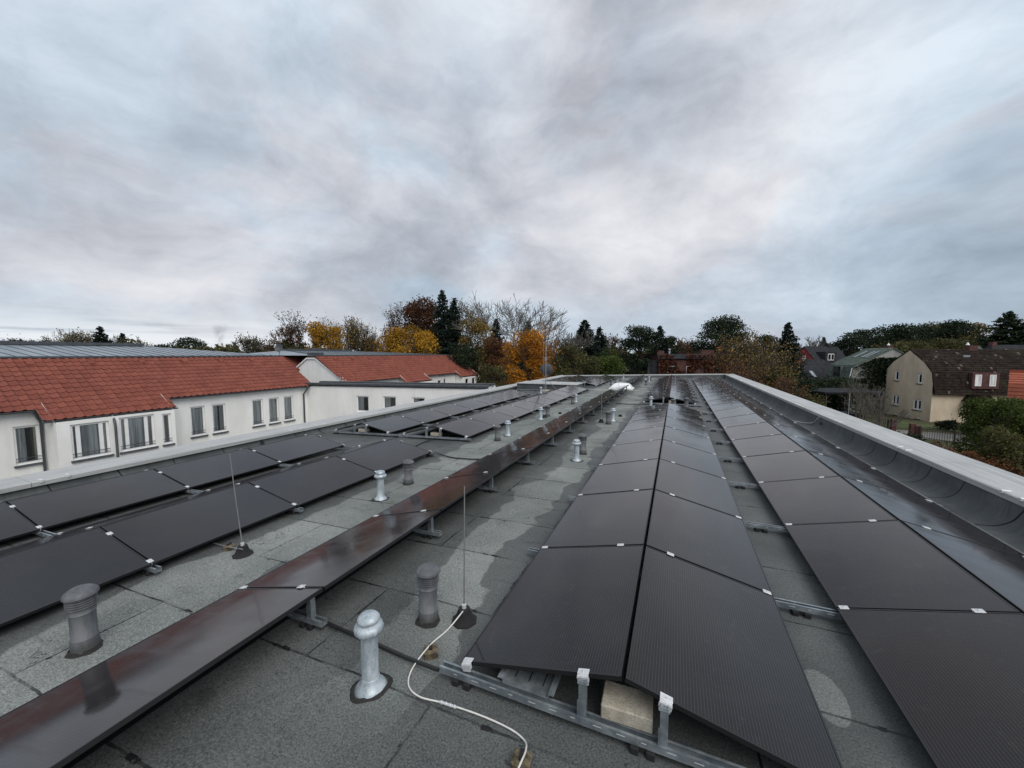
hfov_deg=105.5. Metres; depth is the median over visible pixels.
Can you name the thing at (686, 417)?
solar panel
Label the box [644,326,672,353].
spruce tree
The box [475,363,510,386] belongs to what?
bush
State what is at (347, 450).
solar panel
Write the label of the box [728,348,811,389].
deciduous tree
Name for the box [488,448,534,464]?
mounting rail
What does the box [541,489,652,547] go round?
solar panel
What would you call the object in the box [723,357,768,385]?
deciduous tree
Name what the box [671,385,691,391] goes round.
solar panel
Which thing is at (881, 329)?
pine tree
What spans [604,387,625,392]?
solar panel
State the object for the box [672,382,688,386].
solar panel
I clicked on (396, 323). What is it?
deciduous tree
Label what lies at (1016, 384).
orange roofed house
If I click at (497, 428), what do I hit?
vent pipe
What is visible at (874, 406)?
bare tree
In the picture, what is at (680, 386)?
solar panel
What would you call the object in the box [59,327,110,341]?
deciduous tree
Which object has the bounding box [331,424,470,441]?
mounting rail
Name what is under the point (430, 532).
mounting rail
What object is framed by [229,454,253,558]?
lightning rod
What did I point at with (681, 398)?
solar panel
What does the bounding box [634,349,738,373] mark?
brick house
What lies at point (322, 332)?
deciduous tree
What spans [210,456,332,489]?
solar panel
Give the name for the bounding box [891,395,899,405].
window
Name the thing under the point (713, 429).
mounting rail
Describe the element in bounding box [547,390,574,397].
solar panel
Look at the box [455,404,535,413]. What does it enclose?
mounting rail
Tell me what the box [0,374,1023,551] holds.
flat roofed building
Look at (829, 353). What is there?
red gabled house
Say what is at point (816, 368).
dark house
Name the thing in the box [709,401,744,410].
solar panel
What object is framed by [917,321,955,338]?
pine tree
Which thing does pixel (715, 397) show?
solar panel
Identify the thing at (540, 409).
vent pipe
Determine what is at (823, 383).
bush
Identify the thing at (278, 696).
roof deck
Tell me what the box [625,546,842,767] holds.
solar panel
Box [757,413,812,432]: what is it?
solar panel
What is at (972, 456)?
bush
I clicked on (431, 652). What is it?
wire holder block
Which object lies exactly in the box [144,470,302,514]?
mounting rail
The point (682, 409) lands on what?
solar panel
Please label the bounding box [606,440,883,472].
mounting rail
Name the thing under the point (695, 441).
solar panel
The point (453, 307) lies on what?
spruce tree
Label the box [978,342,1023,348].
brown roofed house
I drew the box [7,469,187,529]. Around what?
solar panel
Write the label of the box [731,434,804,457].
solar panel
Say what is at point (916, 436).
bush
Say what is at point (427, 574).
vent pipe
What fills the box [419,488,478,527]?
wind plate
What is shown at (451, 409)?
solar panel
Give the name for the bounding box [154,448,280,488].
solar panel
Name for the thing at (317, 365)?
red roofed building
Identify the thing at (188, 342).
pine tree
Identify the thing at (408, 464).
vent pipe
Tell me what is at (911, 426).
brick pillar
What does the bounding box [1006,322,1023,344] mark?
spruce tree
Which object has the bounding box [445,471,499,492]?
mounting rail
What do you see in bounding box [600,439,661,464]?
solar panel
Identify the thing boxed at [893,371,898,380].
window
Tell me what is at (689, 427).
solar panel
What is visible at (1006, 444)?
bush
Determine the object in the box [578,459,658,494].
solar panel
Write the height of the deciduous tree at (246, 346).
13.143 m
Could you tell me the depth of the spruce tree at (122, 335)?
119.83 m
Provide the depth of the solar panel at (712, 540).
4.36 m
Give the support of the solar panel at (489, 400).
on the mounting rail
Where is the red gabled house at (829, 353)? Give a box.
[796,344,845,363]
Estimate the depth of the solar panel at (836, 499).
5.44 m
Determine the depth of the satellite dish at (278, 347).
30.92 m
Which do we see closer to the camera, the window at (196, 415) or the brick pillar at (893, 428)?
the window at (196, 415)
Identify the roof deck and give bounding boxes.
[0,378,1023,767]
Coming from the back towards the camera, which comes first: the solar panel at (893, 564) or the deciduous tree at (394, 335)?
the deciduous tree at (394, 335)
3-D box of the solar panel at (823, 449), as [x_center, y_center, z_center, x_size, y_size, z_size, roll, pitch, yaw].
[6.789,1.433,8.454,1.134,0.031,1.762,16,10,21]
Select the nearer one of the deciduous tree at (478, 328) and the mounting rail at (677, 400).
the mounting rail at (677, 400)
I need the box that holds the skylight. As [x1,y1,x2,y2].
[609,383,633,389]
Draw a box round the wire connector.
[439,700,456,708]
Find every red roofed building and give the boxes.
[0,341,310,478]
[250,348,479,382]
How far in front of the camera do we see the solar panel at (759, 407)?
14.98 m
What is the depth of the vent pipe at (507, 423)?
11.43 m
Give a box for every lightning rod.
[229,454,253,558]
[451,486,476,628]
[542,343,546,417]
[598,399,604,422]
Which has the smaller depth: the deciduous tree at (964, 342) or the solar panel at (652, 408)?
the solar panel at (652, 408)
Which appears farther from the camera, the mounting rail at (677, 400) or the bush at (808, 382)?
the bush at (808, 382)
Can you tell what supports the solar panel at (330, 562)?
on the mounting rail at (309, 619)
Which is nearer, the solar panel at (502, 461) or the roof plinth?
the solar panel at (502, 461)
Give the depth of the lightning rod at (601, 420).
13.24 m
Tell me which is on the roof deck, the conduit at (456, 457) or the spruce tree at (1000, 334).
the conduit at (456, 457)
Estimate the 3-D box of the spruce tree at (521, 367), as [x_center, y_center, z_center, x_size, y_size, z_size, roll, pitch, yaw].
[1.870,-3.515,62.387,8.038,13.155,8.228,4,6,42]
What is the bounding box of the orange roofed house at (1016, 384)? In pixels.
[1007,370,1023,400]
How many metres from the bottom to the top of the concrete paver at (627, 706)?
0.085 m
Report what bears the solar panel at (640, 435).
on the mounting rail at (726, 459)
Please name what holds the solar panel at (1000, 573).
on the mounting rail at (759, 527)
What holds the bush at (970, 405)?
on the ground at (872, 421)
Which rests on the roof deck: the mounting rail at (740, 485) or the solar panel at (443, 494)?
the mounting rail at (740, 485)
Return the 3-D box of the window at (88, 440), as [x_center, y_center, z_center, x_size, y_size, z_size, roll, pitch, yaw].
[-18.755,2.531,17.338,0.306,1.644,1.360,2,5,23]
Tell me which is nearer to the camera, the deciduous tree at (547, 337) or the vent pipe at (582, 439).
the vent pipe at (582, 439)
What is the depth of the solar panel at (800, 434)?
10.01 m
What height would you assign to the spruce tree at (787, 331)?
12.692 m
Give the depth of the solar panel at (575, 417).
12.46 m
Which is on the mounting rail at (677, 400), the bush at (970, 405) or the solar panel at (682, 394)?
the solar panel at (682, 394)
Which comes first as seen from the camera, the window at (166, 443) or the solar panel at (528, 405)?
the solar panel at (528, 405)
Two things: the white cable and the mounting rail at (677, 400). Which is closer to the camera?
the white cable
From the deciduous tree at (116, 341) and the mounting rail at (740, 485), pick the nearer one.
the mounting rail at (740, 485)
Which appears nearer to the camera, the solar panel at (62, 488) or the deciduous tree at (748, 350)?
the solar panel at (62, 488)
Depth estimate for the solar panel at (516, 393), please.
22.74 m
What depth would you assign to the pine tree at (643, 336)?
56.85 m
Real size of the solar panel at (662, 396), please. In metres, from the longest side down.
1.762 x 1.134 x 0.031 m
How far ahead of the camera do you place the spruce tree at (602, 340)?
69.64 m
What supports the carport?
on the ground at (872, 421)
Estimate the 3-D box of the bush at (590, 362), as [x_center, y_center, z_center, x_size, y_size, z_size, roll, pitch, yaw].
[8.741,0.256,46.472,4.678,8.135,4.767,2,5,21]
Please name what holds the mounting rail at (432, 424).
on the roof deck
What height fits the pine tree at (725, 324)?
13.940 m
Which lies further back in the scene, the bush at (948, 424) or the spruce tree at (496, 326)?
the spruce tree at (496, 326)
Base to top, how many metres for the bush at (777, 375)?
6.912 m
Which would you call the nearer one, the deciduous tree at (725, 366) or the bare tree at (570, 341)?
the deciduous tree at (725, 366)
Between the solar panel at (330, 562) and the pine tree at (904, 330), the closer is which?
the solar panel at (330, 562)
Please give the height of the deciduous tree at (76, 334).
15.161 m
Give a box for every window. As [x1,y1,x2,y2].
[12,424,42,468]
[70,421,113,462]
[119,414,158,453]
[162,413,174,446]
[190,406,208,438]
[212,403,228,434]
[252,399,265,427]
[268,397,280,424]
[284,396,295,421]
[357,396,368,411]
[383,396,395,407]
[413,397,424,401]
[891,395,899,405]
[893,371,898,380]
[911,399,921,410]
[916,373,922,383]
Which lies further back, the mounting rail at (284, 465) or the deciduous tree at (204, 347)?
the deciduous tree at (204, 347)
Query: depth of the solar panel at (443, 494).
5.78 m
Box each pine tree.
[1,337,29,358]
[154,343,175,347]
[167,337,208,348]
[612,324,663,374]
[665,335,681,353]
[688,314,764,370]
[751,334,781,374]
[831,332,867,379]
[849,328,884,379]
[860,324,911,348]
[876,322,936,348]
[906,322,941,343]
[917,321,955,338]
[924,318,986,345]
[953,322,994,343]
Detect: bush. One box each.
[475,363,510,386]
[565,352,602,374]
[580,346,628,374]
[753,365,801,395]
[781,376,822,405]
[789,389,831,408]
[809,375,851,409]
[821,375,866,410]
[898,430,926,441]
[929,440,953,450]
[933,420,944,428]
[939,419,959,430]
[944,446,985,461]
[945,396,1023,455]
[964,396,1023,457]
[968,425,1023,476]
[973,455,1023,476]
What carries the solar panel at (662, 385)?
on the mounting rail
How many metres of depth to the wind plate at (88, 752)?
2.60 m
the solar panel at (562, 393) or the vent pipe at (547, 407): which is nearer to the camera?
the vent pipe at (547, 407)
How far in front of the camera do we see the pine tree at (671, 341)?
69.07 m
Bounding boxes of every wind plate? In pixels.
[61,616,289,767]
[298,531,414,609]
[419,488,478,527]
[482,462,516,484]
[520,444,542,458]
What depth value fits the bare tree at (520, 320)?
62.19 m
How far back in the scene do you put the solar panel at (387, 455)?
8.50 m
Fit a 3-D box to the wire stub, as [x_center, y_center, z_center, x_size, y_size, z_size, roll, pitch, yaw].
[-3.492,1.989,4.790,0.738,0.116,0.034,3,5,30]
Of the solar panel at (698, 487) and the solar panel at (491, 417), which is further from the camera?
the solar panel at (491, 417)
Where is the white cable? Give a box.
[407,611,526,767]
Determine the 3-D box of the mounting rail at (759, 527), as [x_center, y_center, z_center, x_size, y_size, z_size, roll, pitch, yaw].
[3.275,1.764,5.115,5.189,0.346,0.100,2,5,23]
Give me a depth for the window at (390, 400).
27.65 m
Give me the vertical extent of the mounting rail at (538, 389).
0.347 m
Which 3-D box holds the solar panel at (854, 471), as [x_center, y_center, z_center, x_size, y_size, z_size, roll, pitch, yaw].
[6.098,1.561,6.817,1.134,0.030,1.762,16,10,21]
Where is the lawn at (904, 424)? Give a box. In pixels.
[885,419,963,431]
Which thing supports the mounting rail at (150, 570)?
on the roof deck
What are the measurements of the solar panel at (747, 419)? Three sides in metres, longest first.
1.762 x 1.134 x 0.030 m
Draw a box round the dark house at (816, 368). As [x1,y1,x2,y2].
[791,359,858,397]
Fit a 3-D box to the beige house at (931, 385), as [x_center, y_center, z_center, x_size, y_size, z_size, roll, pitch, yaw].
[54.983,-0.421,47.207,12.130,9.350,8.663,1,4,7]
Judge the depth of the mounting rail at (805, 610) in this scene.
3.46 m
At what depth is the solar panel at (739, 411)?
13.74 m
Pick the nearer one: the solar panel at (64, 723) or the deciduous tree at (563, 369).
the solar panel at (64, 723)
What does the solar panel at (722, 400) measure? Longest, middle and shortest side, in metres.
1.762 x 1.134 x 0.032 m
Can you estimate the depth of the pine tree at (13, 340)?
168.42 m
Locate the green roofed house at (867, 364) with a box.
[825,343,903,412]
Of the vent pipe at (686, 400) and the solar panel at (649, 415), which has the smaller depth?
the solar panel at (649, 415)
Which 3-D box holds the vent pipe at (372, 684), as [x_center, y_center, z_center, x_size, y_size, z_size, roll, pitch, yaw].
[-0.986,1.850,2.707,0.285,0.550,0.257,-1,5,-6]
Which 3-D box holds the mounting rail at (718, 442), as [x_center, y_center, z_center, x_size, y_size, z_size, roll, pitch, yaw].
[5.348,1.380,10.028,5.189,0.346,0.100,2,5,23]
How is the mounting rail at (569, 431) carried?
on the roof deck
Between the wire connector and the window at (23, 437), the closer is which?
the wire connector
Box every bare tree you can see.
[451,293,569,356]
[534,327,598,368]
[792,335,824,346]
[839,375,890,421]
[859,388,910,428]
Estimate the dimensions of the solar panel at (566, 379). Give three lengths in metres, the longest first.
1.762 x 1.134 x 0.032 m
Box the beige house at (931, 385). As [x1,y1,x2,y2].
[882,342,1023,421]
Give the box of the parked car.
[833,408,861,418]
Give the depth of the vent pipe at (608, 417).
12.84 m
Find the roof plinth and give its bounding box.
[517,381,583,388]
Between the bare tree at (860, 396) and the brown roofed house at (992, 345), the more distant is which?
the brown roofed house at (992, 345)
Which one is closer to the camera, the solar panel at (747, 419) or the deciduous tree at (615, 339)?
the solar panel at (747, 419)
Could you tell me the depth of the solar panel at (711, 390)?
21.95 m
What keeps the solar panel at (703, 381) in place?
on the mounting rail
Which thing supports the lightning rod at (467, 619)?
on the roof deck
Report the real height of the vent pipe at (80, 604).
0.540 m
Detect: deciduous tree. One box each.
[37,328,91,341]
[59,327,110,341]
[108,334,125,342]
[120,336,150,357]
[190,345,218,350]
[215,346,237,352]
[228,332,280,352]
[256,309,330,351]
[274,338,308,355]
[303,320,347,355]
[328,315,374,350]
[345,321,379,351]
[350,337,377,351]
[373,326,410,352]
[378,301,423,351]
[389,323,443,353]
[397,294,444,352]
[439,295,475,343]
[447,342,486,382]
[455,311,495,377]
[478,335,516,383]
[498,328,556,384]
[519,322,563,378]
[549,342,586,376]
[604,333,621,356]
[652,335,698,353]
[708,327,797,375]
[709,347,750,376]
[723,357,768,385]
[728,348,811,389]
[758,373,812,398]
[861,335,929,380]
[904,335,964,350]
[933,335,983,348]
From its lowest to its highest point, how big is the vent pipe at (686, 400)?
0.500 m
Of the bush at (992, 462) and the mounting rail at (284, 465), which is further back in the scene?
the bush at (992, 462)
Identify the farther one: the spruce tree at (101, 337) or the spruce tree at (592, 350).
the spruce tree at (101, 337)
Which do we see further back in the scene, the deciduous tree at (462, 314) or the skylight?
the deciduous tree at (462, 314)
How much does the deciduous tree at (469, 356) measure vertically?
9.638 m
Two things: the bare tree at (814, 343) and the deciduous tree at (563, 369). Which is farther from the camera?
the bare tree at (814, 343)
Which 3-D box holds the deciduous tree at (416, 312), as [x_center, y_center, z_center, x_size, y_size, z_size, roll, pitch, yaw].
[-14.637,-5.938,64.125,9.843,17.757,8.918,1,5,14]
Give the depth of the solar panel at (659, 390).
21.80 m
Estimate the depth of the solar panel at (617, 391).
20.70 m
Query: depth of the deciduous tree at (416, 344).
55.44 m
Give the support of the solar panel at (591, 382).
on the mounting rail
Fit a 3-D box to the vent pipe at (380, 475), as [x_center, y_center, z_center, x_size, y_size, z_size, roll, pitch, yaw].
[-2.186,1.673,6.461,0.285,0.490,0.257,1,4,13]
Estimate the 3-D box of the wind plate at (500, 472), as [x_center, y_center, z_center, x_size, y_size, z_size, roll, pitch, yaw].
[-0.222,1.613,7.547,0.063,0.223,1.700,2,5,23]
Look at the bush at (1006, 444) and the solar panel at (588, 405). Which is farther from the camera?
the bush at (1006, 444)
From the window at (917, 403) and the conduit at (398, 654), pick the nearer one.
the conduit at (398, 654)
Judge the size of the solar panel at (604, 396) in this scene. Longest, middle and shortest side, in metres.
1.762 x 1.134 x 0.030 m
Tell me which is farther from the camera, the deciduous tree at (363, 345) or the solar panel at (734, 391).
the deciduous tree at (363, 345)
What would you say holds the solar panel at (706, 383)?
on the mounting rail
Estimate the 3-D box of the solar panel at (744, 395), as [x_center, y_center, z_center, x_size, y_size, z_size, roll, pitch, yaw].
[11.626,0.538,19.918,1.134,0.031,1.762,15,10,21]
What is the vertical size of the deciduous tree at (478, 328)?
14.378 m
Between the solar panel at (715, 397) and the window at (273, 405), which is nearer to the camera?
the solar panel at (715, 397)
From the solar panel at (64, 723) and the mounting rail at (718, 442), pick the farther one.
the mounting rail at (718, 442)
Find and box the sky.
[0,0,1023,352]
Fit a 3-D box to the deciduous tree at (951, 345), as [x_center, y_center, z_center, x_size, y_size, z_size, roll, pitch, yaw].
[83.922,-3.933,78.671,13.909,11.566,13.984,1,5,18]
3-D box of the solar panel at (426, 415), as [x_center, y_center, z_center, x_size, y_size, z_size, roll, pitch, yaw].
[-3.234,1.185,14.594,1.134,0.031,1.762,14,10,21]
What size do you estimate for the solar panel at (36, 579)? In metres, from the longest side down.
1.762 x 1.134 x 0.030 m
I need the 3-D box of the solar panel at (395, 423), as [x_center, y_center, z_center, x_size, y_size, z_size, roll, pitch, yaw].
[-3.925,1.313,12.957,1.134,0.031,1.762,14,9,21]
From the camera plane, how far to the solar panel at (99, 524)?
5.59 m
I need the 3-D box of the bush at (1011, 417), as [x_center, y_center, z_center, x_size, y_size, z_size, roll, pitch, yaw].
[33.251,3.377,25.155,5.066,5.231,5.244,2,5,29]
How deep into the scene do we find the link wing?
27.91 m
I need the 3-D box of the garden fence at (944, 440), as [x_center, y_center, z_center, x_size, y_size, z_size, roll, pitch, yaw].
[38.601,4.656,34.208,0.102,1.250,4.110,-2,5,-26]
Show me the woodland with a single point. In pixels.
(227, 345)
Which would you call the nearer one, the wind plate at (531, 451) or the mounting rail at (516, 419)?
the wind plate at (531, 451)
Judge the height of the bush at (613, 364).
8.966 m
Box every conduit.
[326,621,438,671]
[434,452,478,459]
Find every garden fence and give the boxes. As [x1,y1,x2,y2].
[863,415,890,429]
[919,426,961,443]
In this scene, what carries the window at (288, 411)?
in the red roofed building at (45, 387)
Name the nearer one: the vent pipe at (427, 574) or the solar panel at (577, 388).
the vent pipe at (427, 574)
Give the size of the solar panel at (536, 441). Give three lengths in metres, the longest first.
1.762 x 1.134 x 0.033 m
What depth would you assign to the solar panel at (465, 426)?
11.76 m
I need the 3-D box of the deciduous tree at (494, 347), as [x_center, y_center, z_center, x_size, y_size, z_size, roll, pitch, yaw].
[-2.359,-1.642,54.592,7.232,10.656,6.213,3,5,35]
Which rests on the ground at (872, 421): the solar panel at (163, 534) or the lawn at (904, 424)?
the lawn at (904, 424)
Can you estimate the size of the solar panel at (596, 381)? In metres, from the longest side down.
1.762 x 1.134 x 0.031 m
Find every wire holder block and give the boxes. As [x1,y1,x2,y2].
[223,542,235,550]
[424,643,437,660]
[511,748,531,767]
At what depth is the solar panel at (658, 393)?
20.18 m
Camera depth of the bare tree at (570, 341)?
58.75 m
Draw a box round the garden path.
[896,430,969,443]
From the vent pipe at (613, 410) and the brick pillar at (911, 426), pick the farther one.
the brick pillar at (911, 426)
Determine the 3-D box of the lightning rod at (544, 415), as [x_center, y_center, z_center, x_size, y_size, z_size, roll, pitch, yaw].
[1.233,-0.521,14.619,0.212,3.600,0.212,0,4,0]
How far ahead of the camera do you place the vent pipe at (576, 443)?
8.42 m
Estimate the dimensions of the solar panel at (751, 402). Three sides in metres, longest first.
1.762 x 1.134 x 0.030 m
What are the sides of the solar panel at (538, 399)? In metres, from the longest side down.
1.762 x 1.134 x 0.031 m
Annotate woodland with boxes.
[127,335,879,366]
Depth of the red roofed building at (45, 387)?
19.88 m
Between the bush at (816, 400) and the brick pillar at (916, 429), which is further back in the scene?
the brick pillar at (916, 429)
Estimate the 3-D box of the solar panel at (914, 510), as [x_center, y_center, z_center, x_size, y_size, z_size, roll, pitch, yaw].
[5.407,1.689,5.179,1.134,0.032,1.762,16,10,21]
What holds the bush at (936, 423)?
on the ground at (872, 421)
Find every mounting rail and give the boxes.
[9,505,161,575]
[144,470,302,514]
[234,585,326,630]
[252,450,376,479]
[320,436,436,456]
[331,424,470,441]
[373,510,441,538]
[402,416,494,429]
[431,409,518,420]
[439,657,745,767]
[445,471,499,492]
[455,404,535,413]
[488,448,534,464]
[514,436,557,446]
[516,389,589,390]
[528,543,985,619]
[540,421,574,433]
[557,413,587,423]
[568,489,1023,556]
[591,459,942,506]
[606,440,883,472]
[616,428,845,450]
[624,418,818,435]
[630,409,799,424]
[635,404,785,416]
[640,398,703,406]
[643,394,700,401]
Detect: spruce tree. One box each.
[92,326,112,342]
[117,333,127,342]
[424,289,459,354]
[440,298,466,349]
[486,318,507,383]
[512,322,539,381]
[568,320,609,373]
[592,326,609,374]
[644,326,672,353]
[772,322,811,382]
[973,311,1023,348]
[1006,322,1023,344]
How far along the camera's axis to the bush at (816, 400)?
31.90 m
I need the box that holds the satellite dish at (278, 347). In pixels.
[275,344,282,354]
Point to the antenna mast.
(546, 369)
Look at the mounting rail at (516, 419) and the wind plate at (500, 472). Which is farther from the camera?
the mounting rail at (516, 419)
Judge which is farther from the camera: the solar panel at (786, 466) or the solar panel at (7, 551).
the solar panel at (786, 466)
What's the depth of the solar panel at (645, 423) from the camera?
11.49 m
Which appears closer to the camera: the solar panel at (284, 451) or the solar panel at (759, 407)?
the solar panel at (284, 451)
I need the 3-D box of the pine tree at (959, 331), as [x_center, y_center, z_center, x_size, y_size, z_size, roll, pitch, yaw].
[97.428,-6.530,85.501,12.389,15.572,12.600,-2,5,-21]
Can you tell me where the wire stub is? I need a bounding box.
[213,543,242,549]
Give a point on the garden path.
(905, 432)
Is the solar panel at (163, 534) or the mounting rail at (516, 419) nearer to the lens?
the solar panel at (163, 534)
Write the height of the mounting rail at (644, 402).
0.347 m
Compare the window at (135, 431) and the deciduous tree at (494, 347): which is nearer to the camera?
the window at (135, 431)
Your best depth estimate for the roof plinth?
27.36 m
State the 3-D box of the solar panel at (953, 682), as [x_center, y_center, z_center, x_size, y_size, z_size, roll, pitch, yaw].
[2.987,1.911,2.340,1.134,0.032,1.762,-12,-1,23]
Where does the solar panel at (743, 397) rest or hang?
on the mounting rail
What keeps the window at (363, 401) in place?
in the link wing
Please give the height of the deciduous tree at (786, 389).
6.355 m
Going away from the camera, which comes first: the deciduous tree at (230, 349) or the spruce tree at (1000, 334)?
the spruce tree at (1000, 334)
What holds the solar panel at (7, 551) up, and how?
on the mounting rail at (150, 570)
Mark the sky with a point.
(208, 171)
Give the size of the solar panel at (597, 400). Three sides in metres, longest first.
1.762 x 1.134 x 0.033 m
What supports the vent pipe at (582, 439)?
on the roof deck
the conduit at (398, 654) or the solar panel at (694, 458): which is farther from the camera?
the solar panel at (694, 458)
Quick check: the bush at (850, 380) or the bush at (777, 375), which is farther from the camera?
the bush at (850, 380)
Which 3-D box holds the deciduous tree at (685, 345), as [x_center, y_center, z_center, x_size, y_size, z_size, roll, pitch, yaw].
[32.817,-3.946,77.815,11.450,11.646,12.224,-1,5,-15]
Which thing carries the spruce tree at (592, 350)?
on the ground at (872, 421)
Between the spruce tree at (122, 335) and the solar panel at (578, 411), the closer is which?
the solar panel at (578, 411)
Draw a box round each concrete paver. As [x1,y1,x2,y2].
[358,428,369,431]
[430,432,442,435]
[601,680,652,733]
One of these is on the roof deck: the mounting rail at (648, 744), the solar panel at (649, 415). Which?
the mounting rail at (648, 744)
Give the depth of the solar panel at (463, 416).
13.97 m
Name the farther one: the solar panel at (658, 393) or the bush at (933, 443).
the bush at (933, 443)
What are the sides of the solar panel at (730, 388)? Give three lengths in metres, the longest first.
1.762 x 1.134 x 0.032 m
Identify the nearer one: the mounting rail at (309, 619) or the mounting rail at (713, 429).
the mounting rail at (309, 619)
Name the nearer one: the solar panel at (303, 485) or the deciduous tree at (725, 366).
the solar panel at (303, 485)
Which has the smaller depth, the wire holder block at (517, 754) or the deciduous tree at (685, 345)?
the wire holder block at (517, 754)
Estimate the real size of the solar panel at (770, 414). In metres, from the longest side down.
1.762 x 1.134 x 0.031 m
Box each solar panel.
[0,502,39,541]
[0,527,96,556]
[0,527,151,626]
[0,588,322,767]
[4,469,150,503]
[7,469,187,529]
[62,483,243,532]
[101,483,295,564]
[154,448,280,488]
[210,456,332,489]
[244,510,440,589]
[248,434,343,462]
[249,456,375,506]
[303,439,389,462]
[337,439,430,470]
[361,415,423,432]
[376,471,499,515]
[400,409,450,423]
[405,417,463,433]
[427,403,472,415]
[435,417,493,437]
[440,410,486,422]
[444,447,534,478]
[451,399,490,409]
[462,545,643,680]
[466,410,515,424]
[467,404,506,414]
[472,395,505,404]
[487,392,517,400]
[490,404,532,417]
[491,432,558,453]
[502,390,529,396]
[509,400,545,410]
[520,420,574,437]
[524,396,557,404]
[537,393,566,400]
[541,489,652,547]
[543,412,587,425]
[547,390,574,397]
[557,387,581,393]
[559,406,597,416]
[560,378,575,381]
[565,385,587,391]
[570,400,605,410]
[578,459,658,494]
[582,396,611,404]
[583,381,600,384]
[587,379,604,383]
[591,393,616,399]
[596,390,620,396]
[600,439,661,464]
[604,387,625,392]
[612,426,663,445]
[623,416,665,430]
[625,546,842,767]
[629,409,666,420]
[634,403,667,413]
[644,393,669,401]
[646,390,669,396]
[646,490,772,594]
[648,388,669,393]
[650,385,670,390]
[653,383,670,387]
[654,381,671,385]
[655,459,742,518]
[660,439,725,477]
[663,426,716,454]
[665,416,709,437]
[667,409,705,426]
[668,403,701,416]
[669,393,695,403]
[670,390,693,398]
[671,383,690,389]
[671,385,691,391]
[671,388,692,394]
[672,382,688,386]
[695,380,711,383]
[696,381,714,385]
[697,383,716,387]
[698,385,719,390]
[700,387,723,393]
[702,390,727,396]
[704,393,732,400]
[706,397,738,405]
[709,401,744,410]
[713,406,754,419]
[718,413,766,427]
[719,385,741,391]
[722,387,746,394]
[723,422,782,439]
[725,390,753,398]
[729,393,760,402]
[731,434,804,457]
[735,397,769,407]
[740,401,781,414]
[742,451,838,482]
[747,406,793,421]
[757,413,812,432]
[758,476,896,526]
[768,422,836,446]
[784,434,872,467]
[785,520,1019,612]
[807,451,928,499]
[837,608,1023,767]
[842,476,1023,556]
[901,520,1023,613]
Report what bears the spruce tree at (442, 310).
on the ground at (872, 421)
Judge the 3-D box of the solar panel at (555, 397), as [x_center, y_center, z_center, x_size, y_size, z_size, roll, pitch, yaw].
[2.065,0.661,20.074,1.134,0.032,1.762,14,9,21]
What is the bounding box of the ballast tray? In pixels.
[497,669,560,698]
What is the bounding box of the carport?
[806,388,885,424]
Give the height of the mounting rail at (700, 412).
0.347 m
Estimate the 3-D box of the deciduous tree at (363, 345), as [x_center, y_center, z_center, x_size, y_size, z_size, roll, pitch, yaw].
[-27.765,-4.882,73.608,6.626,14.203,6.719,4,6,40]
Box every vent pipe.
[60,583,102,658]
[350,609,392,703]
[371,470,388,501]
[402,459,413,485]
[415,563,440,627]
[494,425,500,440]
[503,420,511,436]
[538,407,543,419]
[545,405,549,416]
[570,439,582,461]
[578,433,586,454]
[605,411,610,424]
[610,408,616,421]
[684,397,688,407]
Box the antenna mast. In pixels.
[539,343,554,391]
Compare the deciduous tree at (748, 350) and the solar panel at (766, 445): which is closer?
the solar panel at (766, 445)
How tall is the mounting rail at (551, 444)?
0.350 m
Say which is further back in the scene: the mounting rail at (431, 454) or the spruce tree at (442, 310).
the spruce tree at (442, 310)
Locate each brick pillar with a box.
[890,419,896,430]
[908,423,915,434]
[914,425,921,434]
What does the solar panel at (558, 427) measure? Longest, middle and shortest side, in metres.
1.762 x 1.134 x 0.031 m
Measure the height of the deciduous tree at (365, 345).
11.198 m
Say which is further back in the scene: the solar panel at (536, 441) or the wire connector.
the solar panel at (536, 441)
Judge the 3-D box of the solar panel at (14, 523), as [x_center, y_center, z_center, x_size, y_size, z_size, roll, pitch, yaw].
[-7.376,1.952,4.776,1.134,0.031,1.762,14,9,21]
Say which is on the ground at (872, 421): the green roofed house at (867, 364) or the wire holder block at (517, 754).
the green roofed house at (867, 364)
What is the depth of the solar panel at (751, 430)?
10.44 m
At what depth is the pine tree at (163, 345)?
148.77 m
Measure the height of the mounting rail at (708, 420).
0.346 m
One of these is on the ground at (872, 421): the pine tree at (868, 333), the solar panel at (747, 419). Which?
the pine tree at (868, 333)
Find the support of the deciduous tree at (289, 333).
on the ground at (872, 421)
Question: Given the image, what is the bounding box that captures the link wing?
[305,381,495,421]
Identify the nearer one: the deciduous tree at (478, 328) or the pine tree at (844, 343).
the deciduous tree at (478, 328)
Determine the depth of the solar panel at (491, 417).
13.46 m
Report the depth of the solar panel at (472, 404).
17.80 m
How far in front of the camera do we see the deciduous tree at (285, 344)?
72.49 m
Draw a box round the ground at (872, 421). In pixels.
[32,355,981,460]
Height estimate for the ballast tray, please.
0.033 m
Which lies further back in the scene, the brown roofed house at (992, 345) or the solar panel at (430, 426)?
the brown roofed house at (992, 345)
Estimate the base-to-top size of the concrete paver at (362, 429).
0.080 m
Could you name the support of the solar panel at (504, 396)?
on the mounting rail
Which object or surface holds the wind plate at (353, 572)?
attached to the mounting rail at (309, 619)
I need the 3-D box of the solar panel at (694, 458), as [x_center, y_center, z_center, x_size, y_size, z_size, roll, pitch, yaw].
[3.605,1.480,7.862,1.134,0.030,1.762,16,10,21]
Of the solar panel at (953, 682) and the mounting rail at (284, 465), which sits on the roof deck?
the mounting rail at (284, 465)

